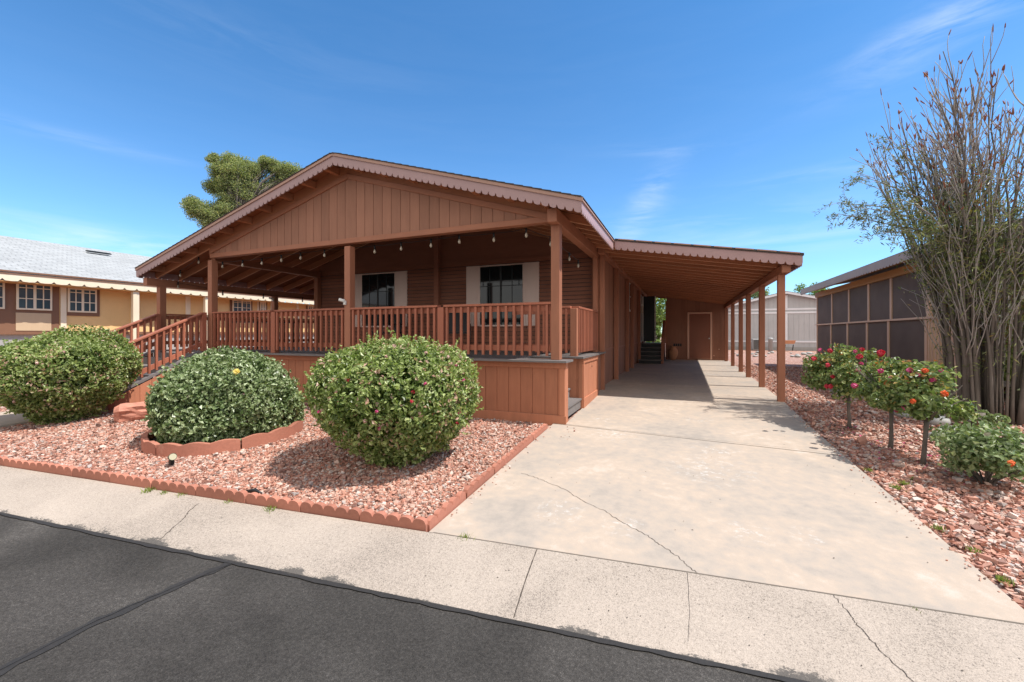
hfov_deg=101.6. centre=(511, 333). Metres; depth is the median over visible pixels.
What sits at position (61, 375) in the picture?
bush
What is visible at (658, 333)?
shrub
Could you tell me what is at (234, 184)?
pine tree
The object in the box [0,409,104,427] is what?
path
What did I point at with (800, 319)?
grey house
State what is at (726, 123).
sky
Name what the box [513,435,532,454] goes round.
edging block
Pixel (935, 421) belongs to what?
river stone
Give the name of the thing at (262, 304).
window frame
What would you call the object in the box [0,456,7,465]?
edging block
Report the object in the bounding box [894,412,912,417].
river stone
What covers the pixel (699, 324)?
door
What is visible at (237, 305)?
window frame
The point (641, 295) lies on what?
side door
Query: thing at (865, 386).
rose tree
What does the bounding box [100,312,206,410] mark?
front stairs
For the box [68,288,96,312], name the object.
window frame
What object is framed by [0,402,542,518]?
gravel
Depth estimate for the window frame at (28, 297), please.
11.34 m
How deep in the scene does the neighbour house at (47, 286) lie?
12.69 m
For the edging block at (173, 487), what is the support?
on the ground
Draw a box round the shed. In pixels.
[666,298,723,360]
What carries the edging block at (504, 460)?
on the ground
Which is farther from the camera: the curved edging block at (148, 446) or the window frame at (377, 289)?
the window frame at (377, 289)
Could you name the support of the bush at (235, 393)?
on the soil
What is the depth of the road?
2.31 m
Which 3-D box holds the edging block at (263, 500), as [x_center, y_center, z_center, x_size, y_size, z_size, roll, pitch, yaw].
[-2.125,1.546,3.729,0.605,0.182,0.045,0,2,18]
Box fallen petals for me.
[830,421,950,473]
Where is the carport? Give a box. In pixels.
[596,238,803,401]
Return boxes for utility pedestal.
[768,338,772,350]
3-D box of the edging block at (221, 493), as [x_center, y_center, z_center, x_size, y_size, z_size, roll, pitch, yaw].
[-2.712,1.537,3.904,0.605,0.182,0.045,0,1,17]
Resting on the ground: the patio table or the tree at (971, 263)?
the tree at (971, 263)
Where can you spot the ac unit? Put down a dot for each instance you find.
(754, 344)
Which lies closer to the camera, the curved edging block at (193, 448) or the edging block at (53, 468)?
the edging block at (53, 468)
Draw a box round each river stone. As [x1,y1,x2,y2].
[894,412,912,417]
[929,415,951,425]
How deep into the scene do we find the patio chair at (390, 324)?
10.50 m
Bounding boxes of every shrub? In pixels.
[646,325,661,342]
[951,409,1010,429]
[1003,316,1023,392]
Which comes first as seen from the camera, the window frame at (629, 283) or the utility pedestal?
the window frame at (629, 283)
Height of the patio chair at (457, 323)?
0.982 m
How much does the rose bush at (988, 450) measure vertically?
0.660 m
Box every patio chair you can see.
[372,314,401,339]
[449,313,470,350]
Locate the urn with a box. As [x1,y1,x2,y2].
[668,346,677,359]
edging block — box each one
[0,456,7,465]
[4,458,38,470]
[36,461,75,476]
[72,467,112,482]
[110,472,153,488]
[141,432,159,455]
[151,479,198,495]
[156,439,239,457]
[196,484,247,503]
[241,421,302,448]
[246,492,301,511]
[300,500,361,520]
[360,509,427,531]
[426,491,465,531]
[463,467,493,498]
[492,449,515,474]
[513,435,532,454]
[531,423,547,440]
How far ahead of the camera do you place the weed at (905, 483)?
4.01 m
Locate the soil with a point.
(154, 439)
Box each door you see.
[641,295,641,341]
[642,296,655,340]
[689,314,709,357]
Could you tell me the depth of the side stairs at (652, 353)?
16.97 m
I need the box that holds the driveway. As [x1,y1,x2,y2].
[429,359,1023,624]
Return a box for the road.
[0,512,808,681]
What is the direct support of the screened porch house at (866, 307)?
on the ground
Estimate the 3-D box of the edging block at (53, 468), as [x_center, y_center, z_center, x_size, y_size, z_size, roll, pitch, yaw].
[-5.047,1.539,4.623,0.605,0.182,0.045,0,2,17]
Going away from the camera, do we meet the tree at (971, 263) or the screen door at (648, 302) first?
the tree at (971, 263)
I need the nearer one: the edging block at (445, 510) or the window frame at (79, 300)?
the edging block at (445, 510)
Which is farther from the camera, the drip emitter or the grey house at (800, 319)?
the grey house at (800, 319)
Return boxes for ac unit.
[751,339,758,349]
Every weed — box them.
[140,487,156,493]
[262,505,279,513]
[888,484,908,491]
[897,480,911,484]
[930,523,946,531]
[965,544,985,553]
[995,572,1014,585]
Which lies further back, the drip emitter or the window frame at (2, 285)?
the window frame at (2, 285)
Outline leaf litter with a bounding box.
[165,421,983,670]
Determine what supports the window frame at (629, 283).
in the house at (529, 305)
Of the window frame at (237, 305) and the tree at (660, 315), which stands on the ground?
the tree at (660, 315)
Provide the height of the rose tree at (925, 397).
1.174 m
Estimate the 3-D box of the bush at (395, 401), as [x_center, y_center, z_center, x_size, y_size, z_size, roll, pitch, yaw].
[-1.358,0.747,4.995,2.060,1.632,2.123,0,0,22]
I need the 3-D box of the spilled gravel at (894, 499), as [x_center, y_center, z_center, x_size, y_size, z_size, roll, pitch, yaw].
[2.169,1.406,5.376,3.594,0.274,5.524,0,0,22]
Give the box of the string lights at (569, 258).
[562,247,578,267]
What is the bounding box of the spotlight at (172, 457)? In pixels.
[168,453,176,464]
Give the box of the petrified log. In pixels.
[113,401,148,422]
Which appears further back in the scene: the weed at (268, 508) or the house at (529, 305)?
the house at (529, 305)
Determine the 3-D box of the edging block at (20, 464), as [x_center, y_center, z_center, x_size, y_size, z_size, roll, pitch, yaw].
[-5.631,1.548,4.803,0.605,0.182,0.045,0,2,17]
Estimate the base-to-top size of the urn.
0.615 m
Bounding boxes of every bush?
[0,323,143,424]
[141,345,308,444]
[295,328,483,468]
[928,420,1023,484]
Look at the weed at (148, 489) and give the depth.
4.08 m
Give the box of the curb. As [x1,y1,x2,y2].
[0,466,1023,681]
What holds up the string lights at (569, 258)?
hanging from the house at (529, 305)
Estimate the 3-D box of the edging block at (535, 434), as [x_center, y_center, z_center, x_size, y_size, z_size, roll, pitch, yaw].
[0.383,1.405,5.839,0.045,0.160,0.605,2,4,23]
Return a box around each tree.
[179,150,301,227]
[656,298,666,330]
[745,287,769,298]
[793,282,830,295]
[801,343,887,427]
[814,23,1023,425]
[851,350,942,448]
[868,359,981,465]
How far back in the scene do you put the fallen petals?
4.93 m
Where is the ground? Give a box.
[0,338,1023,600]
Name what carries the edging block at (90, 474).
on the ground
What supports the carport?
on the driveway
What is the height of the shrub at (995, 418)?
0.343 m
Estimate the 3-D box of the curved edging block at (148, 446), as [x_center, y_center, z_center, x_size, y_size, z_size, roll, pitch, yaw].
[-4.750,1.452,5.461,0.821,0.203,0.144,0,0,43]
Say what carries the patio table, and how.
on the house at (529, 305)
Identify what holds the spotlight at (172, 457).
on the gravel at (460, 462)
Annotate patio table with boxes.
[232,321,294,348]
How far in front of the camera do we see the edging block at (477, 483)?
4.09 m
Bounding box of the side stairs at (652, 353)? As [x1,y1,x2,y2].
[638,320,666,363]
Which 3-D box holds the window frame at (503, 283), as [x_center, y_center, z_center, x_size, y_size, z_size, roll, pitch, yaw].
[-0.265,-0.927,10.238,1.190,1.515,0.063,0,0,22]
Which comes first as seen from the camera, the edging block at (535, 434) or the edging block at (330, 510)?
the edging block at (330, 510)
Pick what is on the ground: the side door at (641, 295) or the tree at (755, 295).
the tree at (755, 295)
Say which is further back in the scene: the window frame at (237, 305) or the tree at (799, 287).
the tree at (799, 287)
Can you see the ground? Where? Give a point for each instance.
(772, 360)
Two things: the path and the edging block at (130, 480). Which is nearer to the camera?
the edging block at (130, 480)
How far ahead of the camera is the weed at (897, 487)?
3.92 m
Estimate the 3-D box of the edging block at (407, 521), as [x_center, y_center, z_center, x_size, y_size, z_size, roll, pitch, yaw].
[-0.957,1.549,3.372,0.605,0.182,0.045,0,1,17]
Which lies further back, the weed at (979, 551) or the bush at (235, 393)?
the bush at (235, 393)
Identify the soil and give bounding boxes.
[150,425,269,448]
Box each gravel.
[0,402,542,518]
[451,408,1014,600]
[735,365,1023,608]
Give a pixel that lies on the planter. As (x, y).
(790, 341)
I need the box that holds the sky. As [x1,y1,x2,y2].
[0,0,1023,333]
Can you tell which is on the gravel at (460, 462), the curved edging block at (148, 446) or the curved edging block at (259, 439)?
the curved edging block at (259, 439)
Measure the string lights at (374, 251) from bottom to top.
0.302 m
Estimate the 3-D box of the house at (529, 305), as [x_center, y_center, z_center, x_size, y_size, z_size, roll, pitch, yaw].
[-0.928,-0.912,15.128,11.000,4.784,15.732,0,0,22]
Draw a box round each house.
[0,235,313,368]
[135,152,655,425]
[728,291,815,350]
[801,218,1023,396]
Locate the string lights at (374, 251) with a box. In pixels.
[221,228,550,267]
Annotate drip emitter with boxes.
[246,488,261,493]
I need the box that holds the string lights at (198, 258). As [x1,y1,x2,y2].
[177,257,310,301]
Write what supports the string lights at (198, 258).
hanging from the house at (529, 305)
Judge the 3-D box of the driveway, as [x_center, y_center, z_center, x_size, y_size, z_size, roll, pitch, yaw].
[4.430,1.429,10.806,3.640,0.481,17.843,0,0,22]
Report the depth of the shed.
18.66 m
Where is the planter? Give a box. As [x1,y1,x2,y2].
[785,340,795,350]
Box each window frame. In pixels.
[0,283,4,308]
[16,284,51,310]
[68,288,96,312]
[232,300,250,310]
[260,302,265,309]
[361,272,394,326]
[479,263,523,325]
[629,283,630,311]
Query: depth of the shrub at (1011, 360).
7.48 m

